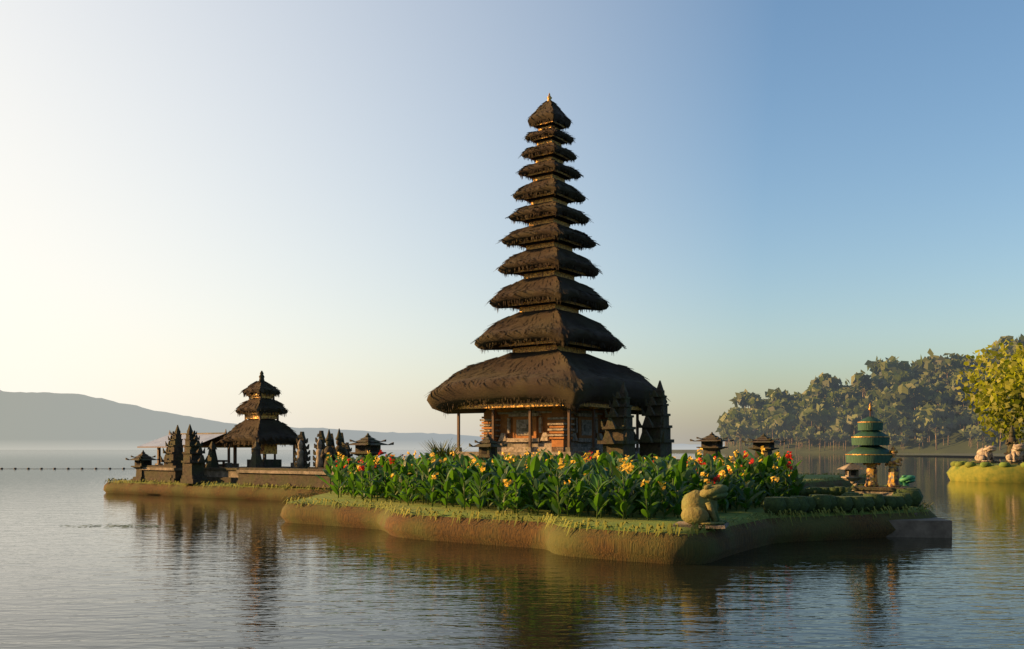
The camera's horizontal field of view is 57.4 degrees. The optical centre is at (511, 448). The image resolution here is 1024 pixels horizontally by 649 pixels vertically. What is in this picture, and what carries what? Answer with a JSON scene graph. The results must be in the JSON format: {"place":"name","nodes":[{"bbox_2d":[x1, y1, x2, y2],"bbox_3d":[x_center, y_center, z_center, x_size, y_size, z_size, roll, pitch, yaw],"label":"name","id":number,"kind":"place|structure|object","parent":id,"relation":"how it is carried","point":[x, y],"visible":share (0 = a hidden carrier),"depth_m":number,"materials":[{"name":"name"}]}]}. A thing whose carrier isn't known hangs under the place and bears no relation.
{"place":"outdoors","nodes":[
{"label":"outdoors","id":0,"kind":"place"},
{"bbox_2d":[0,468,134,468],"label":"net float line","id":1,"kind":"object","parent":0,"point":[67,468],"visible":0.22,"depth_m":66.11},
{"bbox_2d":[103,478,332,500],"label":"island","id":2,"kind":"structure","parent":0,"point":[230,490],"depth_m":26.91,"materials":[{"name":"green plant"}]},
{"bbox_2d":[137,429,250,466],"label":"open pavilion","id":3,"kind":"structure","parent":2,"relation":"on","point":[205,438],"depth_m":30.35,"materials":[{"name":"wood"}]},
{"bbox_2d":[125,424,393,487],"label":"island gate statues","id":4,"kind":"object","parent":2,"relation":"on","point":[185,466],"visible":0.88,"depth_m":27.45,"materials":[{"name":"stone"}]},
{"bbox_2d":[204,371,295,482],"bbox_3d":[-7.793,-0.715,29.111,3.771,3.450,3.771,0,0,0],"label":"small pagoda","id":5,"kind":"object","parent":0,"point":[215,472],"depth_m":28.77,"materials":[{"name":"brown wood"}]},
{"bbox_2d":[218,381,299,446],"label":"meru thatch roofs","id":6,"kind":"structure","parent":5,"relation":"on","point":[260,432],"depth_m":28.76,"materials":[{"name":"brown wicker"}]},
{"bbox_2d":[0,390,724,449],"bbox_3d":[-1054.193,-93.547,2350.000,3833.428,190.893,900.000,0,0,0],"label":"mountain","id":7,"kind":"structure","parent":0,"point":[47,421],"depth_m":2082.55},
{"bbox_2d":[0,450,1023,648],"bbox_3d":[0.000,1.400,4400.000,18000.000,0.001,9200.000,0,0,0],"label":"lake","id":8,"kind":"structure","parent":0,"point":[209,573],"depth_m":9.81,"materials":[{"name":"blue liquid"}]},
{"bbox_2d":[64,524,168,527],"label":"floating weeds","id":9,"kind":"object","parent":8,"relation":"on","point":[116,525],"visible":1,"depth_m":16.98,"materials":[{"name":"plant"}]},
{"bbox_2d":[0,0,1023,444],"label":"sky","id":10,"kind":"structure","parent":0,"point":[199,198],"materials":[{"name":"blue"}]},
{"bbox_2d":[280,472,936,564],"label":"island","id":11,"kind":"structure","parent":0,"point":[658,538],"depth_m":13.90,"materials":[{"name":"brown soil"}]},
{"bbox_2d":[417,439,473,461],"bbox_3d":[-1.990,0.322,26.987,1.488,1.316,1.602,0,0,42],"label":"ornamental grass clump","id":12,"kind":"object","parent":11,"relation":"on","point":[441,452],"visible":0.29,"depth_m":26.77,"materials":[{"name":"green plant"}]},
{"bbox_2d":[453,401,640,462],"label":"temple building","id":13,"kind":"structure","parent":11,"relation":"on","point":[518,429],"depth_m":34.46,"materials":[{"name":"brown wood"}]},
{"bbox_2d":[424,100,669,417],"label":"meru thatch roofs","id":14,"kind":"structure","parent":11,"relation":"on","point":[570,381],"depth_m":34.96,"materials":[{"name":"brown wicker"}]},
{"bbox_2d":[499,93,600,353],"bbox_3d":[1.440,-7.645,36.000,6.737,12.130,6.737,0,0,0],"label":"pagoda tower body","id":15,"kind":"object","parent":14,"relation":"attached to","point":[563,272],"depth_m":35.52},
{"bbox_2d":[314,446,810,519],"bbox_3d":[0.688,0.465,19.889,10.089,1.054,14.518,0,0,0],"label":"flower bed","id":16,"kind":"object","parent":11,"relation":"on","point":[645,485],"visible":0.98,"depth_m":15.22,"materials":[{"name":"green plant"}]},
{"bbox_2d":[469,380,785,462],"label":"shrine wall","id":17,"kind":"structure","parent":11,"relation":"on","point":[620,436],"depth_m":32.33,"materials":[{"name":"stone"}]},
{"bbox_2d":[673,484,728,528],"bbox_3d":[2.426,0.721,11.948,0.656,0.538,0.620,0,0,18],"label":"frog statue","id":18,"kind":"object","parent":11,"relation":"on","point":[699,507],"visible":0.98,"depth_m":11.76,"materials":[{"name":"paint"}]},
{"bbox_2d":[762,483,922,513],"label":"lawn hedges","id":19,"kind":"object","parent":11,"relation":"on","point":[806,500],"visible":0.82,"depth_m":14.86,"materials":[{"name":"green plant"}]},
{"bbox_2d":[838,463,865,495],"bbox_3d":[6.686,0.585,18.400,0.440,0.790,0.440,0,0,0],"label":"stone lantern","id":20,"kind":"object","parent":11,"relation":"on","point":[852,476],"visible":0.59,"depth_m":18.30,"materials":[{"name":"beige stone"}]},
{"bbox_2d":[852,446,908,495],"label":"figures on pedestal","id":21,"kind":"object","parent":11,"relation":"on","point":[871,485],"visible":0.66,"depth_m":16.74,"materials":[{"name":"yellow paint"}]},
{"bbox_2d":[845,403,895,462],"bbox_3d":[6.555,0.065,17.100,0.870,1.830,0.870,0,0,0],"label":"tiered parasol","id":22,"kind":"object","parent":21,"relation":"on","point":[870,437],"visible":0.97,"depth_m":16.88,"materials":[{"name":"green fabric"}]},
{"bbox_2d":[899,475,915,485],"bbox_3d":[7.434,0.739,17.900,0.673,0.482,0.648,0,0,0],"label":"green frog statue","id":23,"kind":"object","parent":11,"relation":"on","point":[905,480],"visible":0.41,"depth_m":17.75,"materials":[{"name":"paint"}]},
{"bbox_2d":[886,513,951,537],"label":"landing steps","id":24,"kind":"structure","parent":11,"relation":"on","point":[935,527],"depth_m":14.79,"materials":[{"name":"stone"}]},
{"bbox_2d":[672,388,1023,452],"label":"hill","id":25,"kind":"structure","parent":0,"point":[958,442],"depth_m":347.77,"materials":[{"name":"green plant"}]},
{"bbox_2d":[715,334,1023,450],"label":"hill forest trees","id":26,"kind":"object","parent":25,"relation":"on","point":[892,389],"visible":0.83,"depth_m":373.76,"materials":[{"name":"green plant"}]},
{"bbox_2d":[897,454,1005,455],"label":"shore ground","id":27,"kind":"structure","parent":0,"point":[954,454],"depth_m":196.70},
{"bbox_2d":[946,461,1023,482],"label":"islet","id":28,"kind":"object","parent":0,"point":[1001,472],"depth_m":39.53,"materials":[{"name":"green plant"}]},
{"bbox_2d":[956,339,1023,445],"bbox_3d":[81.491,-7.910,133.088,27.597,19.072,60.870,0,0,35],"label":"tree","id":29,"kind":"object","parent":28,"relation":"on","point":[1010,384],"visible":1,"depth_m":120.59,"materials":[{"name":"green plant"}]},
{"bbox_2d":[972,425,1023,463],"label":"statue","id":30,"kind":"object","parent":28,"relation":"on","point":[1014,453],"visible":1,"depth_m":40.42,"materials":[{"name":"stone"}]}
]}

